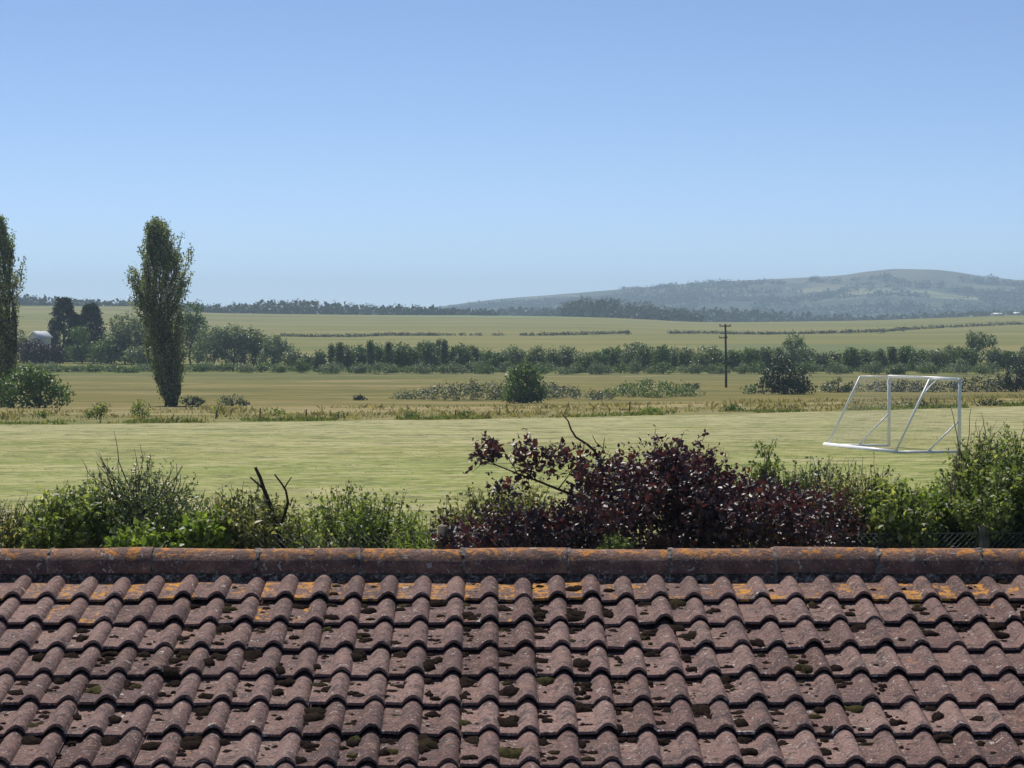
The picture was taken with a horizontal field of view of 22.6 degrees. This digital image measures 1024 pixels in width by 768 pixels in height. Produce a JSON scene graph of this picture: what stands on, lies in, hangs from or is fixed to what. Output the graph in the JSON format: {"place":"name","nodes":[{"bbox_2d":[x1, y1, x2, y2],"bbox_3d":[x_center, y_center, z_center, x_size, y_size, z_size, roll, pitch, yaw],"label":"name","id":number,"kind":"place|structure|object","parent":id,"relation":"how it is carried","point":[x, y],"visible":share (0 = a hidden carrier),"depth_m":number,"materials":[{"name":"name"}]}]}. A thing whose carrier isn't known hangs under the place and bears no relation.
{"place":"outdoors","nodes":[
{"label":"outdoors","id":0,"kind":"place"},
{"bbox_2d":[0,546,1023,767],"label":"house","id":1,"kind":"structure","parent":0,"point":[669,657],"depth_m":10.54,"materials":[{"name":"tile"}]},
{"bbox_2d":[0,406,1023,546],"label":"playing field","id":2,"kind":"structure","parent":0,"point":[807,433],"depth_m":88.54,"materials":[{"name":"green plant"}]},
{"bbox_2d":[0,493,46,548],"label":"shrub","id":3,"kind":"object","parent":2,"relation":"on","point":[5,528],"visible":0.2,"depth_m":31.68,"materials":[{"name":"green plant"}]},
{"bbox_2d":[5,479,118,548],"bbox_3d":[-5.670,2.493,32.096,1.562,2.661,2.386,0,2,0],"label":"shrub","id":4,"kind":"object","parent":2,"relation":"on","point":[57,525],"visible":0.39,"depth_m":31.36,"materials":[{"name":"green plant"}]},
{"bbox_2d":[63,432,217,547],"bbox_3d":[-4.664,2.247,32.323,2.637,3.335,2.830,0,2,0],"label":"shrub","id":5,"kind":"object","parent":2,"relation":"on","point":[131,505],"visible":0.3,"depth_m":31.88,"materials":[{"name":"green plant"}]},
{"bbox_2d":[99,500,232,548],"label":"shrub","id":6,"kind":"object","parent":2,"relation":"on","point":[191,532],"visible":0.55,"depth_m":30.99,"materials":[{"name":"green plant"}]},
{"bbox_2d":[177,481,311,548],"bbox_3d":[-3.303,2.508,32.075,2.025,2.631,2.134,0,2,0],"label":"shrub","id":7,"kind":"object","parent":2,"relation":"on","point":[259,522],"visible":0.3,"depth_m":31.51,"materials":[{"name":"green plant"}]},
{"bbox_2d":[250,467,292,547],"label":"dead branch","id":8,"kind":"object","parent":7,"relation":"in","point":[261,485],"visible":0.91,"depth_m":31.63,"materials":[{"name":"wood"}]},
{"bbox_2d":[266,478,436,547],"bbox_3d":[-2.100,2.481,32.199,2.538,2.676,2.606,0,2,0],"label":"shrub","id":9,"kind":"object","parent":2,"relation":"on","point":[370,521],"visible":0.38,"depth_m":31.68,"materials":[{"name":"green plant"}]},
{"bbox_2d":[371,509,448,548],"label":"shrub","id":10,"kind":"object","parent":2,"relation":"on","point":[424,542],"visible":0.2,"depth_m":31.39,"materials":[{"name":"green plant"}]},
{"bbox_2d":[429,476,564,547],"bbox_3d":[-0.254,2.495,32.823,2.009,2.617,2.264,0,2,0],"label":"shrub","id":11,"kind":"object","parent":2,"relation":"on","point":[473,502],"visible":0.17,"depth_m":32.67,"materials":[{"name":"green plant"}]},
{"bbox_2d":[596,529,636,548],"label":"shrub","id":12,"kind":"object","parent":2,"relation":"on","point":[615,542],"visible":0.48,"depth_m":30.31,"materials":[{"name":"green plant"}]},
{"bbox_2d":[238,523,1023,549],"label":"chain link fence","id":13,"kind":"object","parent":2,"relation":"on","point":[982,539],"visible":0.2,"depth_m":31.25,"materials":[{"name":"grey metal"}]},
{"bbox_2d":[427,415,877,549],"bbox_3d":[1.827,2.105,31.768,5.966,3.466,3.324,0,2,0],"label":"purple shrub","id":14,"kind":"object","parent":2,"relation":"on","point":[678,489],"visible":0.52,"depth_m":31.27,"materials":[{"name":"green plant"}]},
{"bbox_2d":[734,435,791,547],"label":"shrub","id":15,"kind":"object","parent":2,"relation":"on","point":[765,467],"visible":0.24,"depth_m":32.94,"materials":[{"name":"green plant"}]},
{"bbox_2d":[757,455,846,539],"bbox_3d":[3.749,2.346,33.338,1.563,2.878,1.565,1,2,36],"label":"shrub","id":16,"kind":"object","parent":2,"relation":"on","point":[804,478],"visible":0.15,"depth_m":33.27,"materials":[{"name":"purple plant"}]},
{"bbox_2d":[802,452,943,547],"bbox_3d":[4.450,2.336,32.473,1.944,2.949,2.197,0,2,-13],"label":"shrub","id":17,"kind":"object","parent":2,"relation":"on","point":[852,490],"visible":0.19,"depth_m":32.10,"materials":[{"name":"green plant"}]},
{"bbox_2d":[823,375,960,452],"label":"football goal","id":18,"kind":"object","parent":2,"relation":"on","point":[860,446],"visible":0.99,"depth_m":88.26,"materials":[{"name":"white paint"}]},
{"bbox_2d":[846,473,947,547],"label":"shrub","id":19,"kind":"object","parent":2,"relation":"on","point":[903,516],"visible":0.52,"depth_m":31.41,"materials":[{"name":"green plant"}]},
{"bbox_2d":[899,478,961,528],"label":"shrub","id":20,"kind":"object","parent":2,"relation":"on","point":[934,495],"visible":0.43,"depth_m":31.97,"materials":[{"name":"green plant"}]},
{"bbox_2d":[934,422,988,547],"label":"shrub","id":21,"kind":"object","parent":2,"relation":"on","point":[952,489],"visible":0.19,"depth_m":32.21,"materials":[{"name":"green plant"}]},
{"bbox_2d":[907,523,1023,548],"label":"shrub","id":22,"kind":"object","parent":2,"relation":"on","point":[954,544],"visible":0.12,"depth_m":31.67,"materials":[{"name":"green plant"}]},
{"bbox_2d":[934,405,1023,547],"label":"tall shrub","id":23,"kind":"object","parent":2,"relation":"on","point":[995,496],"visible":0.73,"depth_m":31.83,"materials":[{"name":"green plant"}]},
{"bbox_2d":[0,374,1023,424],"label":"rough pasture","id":24,"kind":"structure","parent":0,"point":[291,393],"depth_m":305.47,"materials":[{"name":"green plant"}]},
{"bbox_2d":[0,214,26,406],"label":"poplar tree","id":25,"kind":"object","parent":24,"relation":"on","point":[9,325],"visible":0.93,"depth_m":226.08,"materials":[{"name":"green plant"}]},
{"bbox_2d":[0,360,76,407],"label":"shrub","id":26,"kind":"object","parent":24,"relation":"on","point":[34,384],"visible":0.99,"depth_m":206.04,"materials":[{"name":"green plant"}]},
{"bbox_2d":[82,401,111,419],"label":"sapling","id":27,"kind":"object","parent":24,"relation":"on","point":[100,411],"visible":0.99,"depth_m":118.04,"materials":[{"name":"plant"}]},
{"bbox_2d":[128,399,153,418],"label":"sapling","id":28,"kind":"object","parent":24,"relation":"on","point":[138,407],"visible":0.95,"depth_m":114.58,"materials":[{"name":"plant"}]},
{"bbox_2d":[122,215,195,405],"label":"poplar tree","id":29,"kind":"object","parent":24,"relation":"on","point":[168,375],"visible":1,"depth_m":238.71,"materials":[{"name":"green plant"}]},
{"bbox_2d":[217,394,250,405],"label":"bush","id":30,"kind":"object","parent":24,"relation":"on","point":[229,401],"visible":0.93,"depth_m":236.16,"materials":[{"name":"green plant"}]},
{"bbox_2d":[364,361,399,373],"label":"hedgerow bush","id":31,"kind":"object","parent":24,"relation":"on","point":[383,366],"visible":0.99,"depth_m":424.66,"materials":[{"name":"green plant"}]},
{"bbox_2d":[388,378,507,400],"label":"bramble patch","id":32,"kind":"object","parent":24,"relation":"on","point":[476,389],"visible":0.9,"depth_m":273.02,"materials":[{"name":"green plant"}]},
{"bbox_2d":[0,393,1023,423],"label":"dry grass","id":33,"kind":"structure","parent":24,"relation":"on","point":[507,413],"depth_m":143.48,"materials":[{"name":"plant"}]},
{"bbox_2d":[0,400,1023,424],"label":"green grass","id":34,"kind":"structure","parent":24,"relation":"on","point":[445,416],"depth_m":117.31,"materials":[{"name":"plant"}]},
{"bbox_2d":[498,358,549,402],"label":"bush","id":35,"kind":"object","parent":24,"relation":"on","point":[526,393],"visible":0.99,"depth_m":255.29,"materials":[{"name":"green plant"}]},
{"bbox_2d":[541,381,584,398],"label":"bramble patch","id":36,"kind":"object","parent":24,"relation":"on","point":[556,390],"visible":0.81,"depth_m":281.65,"materials":[{"name":"green plant"}]},
{"bbox_2d":[601,378,705,397],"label":"bramble patch","id":37,"kind":"object","parent":24,"relation":"on","point":[664,389],"visible":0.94,"depth_m":286.79,"materials":[{"name":"green plant"}]},
{"bbox_2d":[749,354,817,393],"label":"bush","id":38,"kind":"object","parent":24,"relation":"on","point":[791,381],"visible":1,"depth_m":298.77,"materials":[{"name":"green plant"}]},
{"bbox_2d":[818,376,856,392],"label":"bush","id":39,"kind":"object","parent":24,"relation":"on","point":[843,388],"visible":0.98,"depth_m":310.78,"materials":[{"name":"green plant"}]},
{"bbox_2d":[851,374,1016,392],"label":"bramble patch","id":40,"kind":"object","parent":24,"relation":"on","point":[986,388],"visible":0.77,"depth_m":311.24,"materials":[{"name":"green plant"}]},
{"bbox_2d":[995,359,1023,391],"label":"bush","id":41,"kind":"object","parent":24,"relation":"on","point":[1015,382],"visible":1,"depth_m":312.54,"materials":[{"name":"green plant"}]},
{"bbox_2d":[0,0,1023,314],"label":"sky","id":42,"kind":"structure","parent":0,"point":[379,153],"materials":[{"name":"blue"}]},
{"bbox_2d":[10,306,1023,374],"bbox_3d":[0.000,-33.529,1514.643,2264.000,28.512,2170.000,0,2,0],"label":"farmland","id":43,"kind":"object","parent":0,"point":[654,333],"visible":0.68,"depth_m":1043.16,"materials":[{"name":"green plant"}]},
{"bbox_2d":[15,338,49,362],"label":"garden bush","id":44,"kind":"object","parent":43,"relation":"on","point":[26,353],"visible":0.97,"depth_m":513.86,"materials":[{"name":"green plant"}]},
{"bbox_2d":[27,331,52,362],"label":"house","id":45,"kind":"structure","parent":43,"relation":"on","point":[45,336],"depth_m":518.72,"materials":[{"name":"white"}]},
{"bbox_2d":[43,344,68,362],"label":"garden bush","id":46,"kind":"object","parent":43,"relation":"on","point":[54,355],"visible":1,"depth_m":512.45,"materials":[{"name":"green plant"}]},
{"bbox_2d":[47,296,77,350],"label":"conifer tree","id":47,"kind":"object","parent":43,"relation":"on","point":[65,305],"visible":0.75,"depth_m":529.55,"materials":[{"name":"green plant"}]},
{"bbox_2d":[61,324,97,362],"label":"garden bush","id":48,"kind":"object","parent":43,"relation":"on","point":[77,351],"visible":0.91,"depth_m":511.16,"materials":[{"name":"green plant"}]},
{"bbox_2d":[70,302,109,361],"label":"conifer tree","id":49,"kind":"object","parent":43,"relation":"on","point":[89,314],"visible":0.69,"depth_m":528.26,"materials":[{"name":"green plant"}]},
{"bbox_2d":[1,294,205,312],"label":"distant wood","id":50,"kind":"object","parent":43,"relation":"on","point":[24,300],"visible":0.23,"depth_m":1859.55,"materials":[{"name":"plant"}]},
{"bbox_2d":[85,338,126,363],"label":"garden bush","id":51,"kind":"object","parent":43,"relation":"on","point":[106,351],"visible":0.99,"depth_m":505.34,"materials":[{"name":"green plant"}]},
{"bbox_2d":[103,311,145,363],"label":"clump tree","id":52,"kind":"object","parent":43,"relation":"on","point":[124,335],"visible":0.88,"depth_m":505.02,"materials":[{"name":"green plant"}]},
{"bbox_2d":[122,345,153,365],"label":"garden bush","id":53,"kind":"object","parent":43,"relation":"on","point":[140,357],"visible":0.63,"depth_m":488.89,"materials":[{"name":"green plant"}]},
{"bbox_2d":[129,314,153,362],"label":"clump tree","id":54,"kind":"object","parent":43,"relation":"on","point":[139,335],"visible":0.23,"depth_m":504.00,"materials":[{"name":"green plant"}]},
{"bbox_2d":[169,299,210,363],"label":"clump tree","id":55,"kind":"object","parent":43,"relation":"on","point":[194,322],"visible":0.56,"depth_m":505.25,"materials":[{"name":"green plant"}]},
{"bbox_2d":[189,325,235,364],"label":"clump tree","id":56,"kind":"object","parent":43,"relation":"on","point":[207,345],"visible":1,"depth_m":495.02,"materials":[{"name":"green plant"}]},
{"bbox_2d":[218,322,254,364],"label":"clump tree","id":57,"kind":"object","parent":43,"relation":"on","point":[237,336],"visible":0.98,"depth_m":495.55,"materials":[{"name":"green plant"}]},
{"bbox_2d":[236,324,271,364],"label":"clump tree","id":58,"kind":"object","parent":43,"relation":"on","point":[256,349],"visible":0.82,"depth_m":496.46,"materials":[{"name":"green plant"}]},
{"bbox_2d":[253,333,294,365],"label":"clump tree","id":59,"kind":"object","parent":43,"relation":"on","point":[275,351],"visible":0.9,"depth_m":483.66,"materials":[{"name":"green plant"}]},
{"bbox_2d":[280,348,304,366],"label":"garden bush","id":60,"kind":"object","parent":43,"relation":"on","point":[293,356],"visible":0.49,"depth_m":474.56,"materials":[{"name":"green plant"}]},
{"bbox_2d":[309,348,328,371],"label":"hedgerow tree","id":61,"kind":"object","parent":43,"relation":"on","point":[318,358],"visible":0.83,"depth_m":447.20,"materials":[{"name":"green plant"}]},
{"bbox_2d":[331,342,345,366],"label":"hedgerow tree","id":62,"kind":"object","parent":43,"relation":"on","point":[339,352],"visible":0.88,"depth_m":462.65,"materials":[{"name":"green plant"}]},
{"bbox_2d":[196,299,501,315],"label":"distant wood","id":63,"kind":"object","parent":43,"relation":"on","point":[284,307],"visible":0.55,"depth_m":1879.05,"materials":[{"name":"plant"}]},
{"bbox_2d":[343,344,357,368],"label":"hedgerow tree","id":64,"kind":"object","parent":43,"relation":"on","point":[349,361],"visible":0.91,"depth_m":465.65,"materials":[{"name":"green plant"}]},
{"bbox_2d":[352,344,366,365],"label":"hedgerow tree","id":65,"kind":"object","parent":43,"relation":"on","point":[359,350],"visible":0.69,"depth_m":468.76,"materials":[{"name":"green plant"}]},
{"bbox_2d":[280,331,443,336],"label":"field hedge","id":66,"kind":"object","parent":43,"relation":"on","point":[362,335],"visible":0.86,"depth_m":902.97,"materials":[{"name":"green plant"}]},
{"bbox_2d":[363,339,377,372],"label":"hedgerow tree","id":67,"kind":"object","parent":43,"relation":"on","point":[370,354],"visible":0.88,"depth_m":438.66,"materials":[{"name":"green plant"}]},
{"bbox_2d":[381,341,395,369],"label":"hedgerow tree","id":68,"kind":"object","parent":43,"relation":"on","point":[388,357],"visible":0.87,"depth_m":442.16,"materials":[{"name":"green plant"}]},
{"bbox_2d":[386,341,414,371],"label":"hedgerow tree","id":69,"kind":"object","parent":43,"relation":"on","point":[402,357],"visible":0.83,"depth_m":445.47,"materials":[{"name":"green plant"}]},
{"bbox_2d":[417,339,441,371],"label":"hedgerow tree","id":70,"kind":"object","parent":43,"relation":"on","point":[428,353],"visible":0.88,"depth_m":445.99,"materials":[{"name":"green plant"}]},
{"bbox_2d":[438,339,449,367],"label":"hedgerow tree","id":71,"kind":"object","parent":43,"relation":"on","point":[444,352],"visible":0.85,"depth_m":448.16,"materials":[{"name":"green plant"}]},
{"bbox_2d":[450,341,473,371],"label":"hedgerow tree","id":72,"kind":"object","parent":43,"relation":"on","point":[460,357],"visible":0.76,"depth_m":441.71,"materials":[{"name":"green plant"}]},
{"bbox_2d":[488,350,510,370],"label":"hedgerow tree","id":73,"kind":"object","parent":43,"relation":"on","point":[498,358],"visible":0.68,"depth_m":448.60,"materials":[{"name":"green plant"}]},
{"bbox_2d":[501,344,525,367],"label":"hedgerow tree","id":74,"kind":"object","parent":43,"relation":"on","point":[515,355],"visible":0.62,"depth_m":465.07,"materials":[{"name":"green plant"}]},
{"bbox_2d":[522,344,547,370],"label":"hedgerow tree","id":75,"kind":"object","parent":43,"relation":"on","point":[533,356],"visible":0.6,"depth_m":447.49,"materials":[{"name":"green plant"}]},
{"bbox_2d":[544,345,563,369],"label":"hedgerow tree","id":76,"kind":"object","parent":43,"relation":"on","point":[553,356],"visible":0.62,"depth_m":460.57,"materials":[{"name":"green plant"}]},
{"bbox_2d":[557,345,579,368],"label":"hedgerow tree","id":77,"kind":"object","parent":43,"relation":"on","point":[568,352],"visible":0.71,"depth_m":464.88,"materials":[{"name":"green plant"}]},
{"bbox_2d":[519,330,628,335],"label":"field hedge","id":78,"kind":"object","parent":43,"relation":"on","point":[571,333],"visible":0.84,"depth_m":951.98,"materials":[{"name":"green plant"}]},
{"bbox_2d":[571,349,596,371],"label":"hedgerow tree","id":79,"kind":"object","parent":43,"relation":"on","point":[586,361],"visible":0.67,"depth_m":442.06,"materials":[{"name":"green plant"}]},
{"bbox_2d":[600,345,623,367],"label":"hedgerow tree","id":80,"kind":"object","parent":43,"relation":"on","point":[613,353],"visible":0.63,"depth_m":468.11,"materials":[{"name":"green plant"}]},
{"bbox_2d":[616,342,644,366],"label":"hedgerow tree","id":81,"kind":"object","parent":43,"relation":"on","point":[627,356],"visible":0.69,"depth_m":461.44,"materials":[{"name":"green plant"}]},
{"bbox_2d":[557,294,704,321],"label":"distant wood","id":82,"kind":"object","parent":43,"relation":"on","point":[614,309],"visible":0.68,"depth_m":1904.36,"materials":[{"name":"plant"}]},
{"bbox_2d":[631,343,657,369],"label":"hedgerow tree","id":83,"kind":"object","parent":43,"relation":"on","point":[645,355],"visible":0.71,"depth_m":457.93,"materials":[{"name":"green plant"}]},
{"bbox_2d":[648,343,673,371],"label":"hedgerow tree","id":84,"kind":"object","parent":43,"relation":"on","point":[663,355],"visible":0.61,"depth_m":446.30,"materials":[{"name":"green plant"}]},
{"bbox_2d":[675,345,702,367],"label":"hedgerow tree","id":85,"kind":"object","parent":43,"relation":"on","point":[684,357],"visible":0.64,"depth_m":458.81,"materials":[{"name":"green plant"}]},
{"bbox_2d":[690,345,724,371],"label":"hedgerow tree","id":86,"kind":"object","parent":43,"relation":"on","point":[709,358],"visible":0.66,"depth_m":452.09,"materials":[{"name":"green plant"}]},
{"bbox_2d":[720,349,743,370],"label":"hedgerow tree","id":87,"kind":"object","parent":43,"relation":"on","point":[733,360],"visible":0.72,"depth_m":456.46,"materials":[{"name":"green plant"}]},
{"bbox_2d":[739,347,762,371],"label":"hedgerow tree","id":88,"kind":"object","parent":43,"relation":"on","point":[748,355],"visible":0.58,"depth_m":444.90,"materials":[{"name":"green plant"}]},
{"bbox_2d":[667,329,843,334],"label":"field hedge","id":89,"kind":"object","parent":43,"relation":"on","point":[759,333],"visible":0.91,"depth_m":1026.15,"materials":[{"name":"green plant"}]},
{"bbox_2d":[498,306,1023,321],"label":"distant wood","id":90,"kind":"object","parent":43,"relation":"on","point":[740,316],"visible":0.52,"depth_m":2507.03,"materials":[{"name":"plant"}]},
{"bbox_2d":[780,333,807,365],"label":"hedgerow tree","id":91,"kind":"object","parent":43,"relation":"on","point":[795,355],"visible":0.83,"depth_m":453.34,"materials":[{"name":"green plant"}]},
{"bbox_2d":[808,351,833,371],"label":"hedgerow tree","id":92,"kind":"object","parent":43,"relation":"on","point":[824,359],"visible":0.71,"depth_m":449.08,"materials":[{"name":"green plant"}]},
{"bbox_2d":[840,346,863,370],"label":"hedgerow tree","id":93,"kind":"object","parent":43,"relation":"on","point":[850,359],"visible":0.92,"depth_m":450.79,"materials":[{"name":"green plant"}]},
{"bbox_2d":[872,348,888,371],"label":"hedgerow tree","id":94,"kind":"object","parent":43,"relation":"on","point":[879,356],"visible":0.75,"depth_m":447.04,"materials":[{"name":"green plant"}]},
{"bbox_2d":[895,345,915,370],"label":"hedgerow tree","id":95,"kind":"object","parent":43,"relation":"on","point":[903,352],"visible":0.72,"depth_m":455.56,"materials":[{"name":"green plant"}]},
{"bbox_2d":[906,349,936,370],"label":"hedgerow tree","id":96,"kind":"object","parent":43,"relation":"on","point":[915,357],"visible":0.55,"depth_m":451.06,"materials":[{"name":"green plant"}]},
{"bbox_2d":[841,321,1023,332],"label":"field hedge","id":97,"kind":"object","parent":43,"relation":"on","point":[915,327],"visible":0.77,"depth_m":1206.11,"materials":[{"name":"green plant"}]},
{"bbox_2d":[924,348,951,371],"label":"hedgerow tree","id":98,"kind":"object","parent":43,"relation":"on","point":[939,357],"visible":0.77,"depth_m":447.95,"materials":[{"name":"green plant"}]},
{"bbox_2d":[946,357,975,373],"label":"hedgerow bush","id":99,"kind":"object","parent":43,"relation":"on","point":[962,363],"visible":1,"depth_m":429.75,"materials":[{"name":"green plant"}]},
{"bbox_2d":[953,345,980,370],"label":"hedgerow tree","id":100,"kind":"object","parent":43,"relation":"on","point":[971,355],"visible":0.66,"depth_m":447.65,"materials":[{"name":"green plant"}]},
{"bbox_2d":[965,328,998,363],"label":"hedgerow tree","id":101,"kind":"object","parent":43,"relation":"on","point":[979,341],"visible":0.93,"depth_m":457.92,"materials":[{"name":"green plant"}]},
{"bbox_2d":[984,347,1007,368],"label":"hedgerow tree","id":102,"kind":"object","parent":43,"relation":"on","point":[992,356],"visible":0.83,"depth_m":469.97,"materials":[{"name":"green plant"}]},
{"bbox_2d":[999,350,1020,368],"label":"hedgerow tree","id":103,"kind":"object","parent":43,"relation":"on","point":[1008,357],"visible":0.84,"depth_m":468.77,"materials":[{"name":"green plant"}]},
{"bbox_2d":[428,269,1023,320],"bbox_3d":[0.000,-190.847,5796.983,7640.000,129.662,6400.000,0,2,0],"label":"hills","id":104,"kind":"structure","parent":0,"point":[938,297],"depth_m":4722.98,"materials":[{"name":"green plant"}]},
{"bbox_2d":[437,271,1023,321],"bbox_3d":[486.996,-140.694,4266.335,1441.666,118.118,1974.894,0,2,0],"label":"hillside wood","id":105,"kind":"object","parent":104,"relation":"on","point":[690,298],"visible":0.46,"depth_m":4493.92,"materials":[{"name":"green plant"}]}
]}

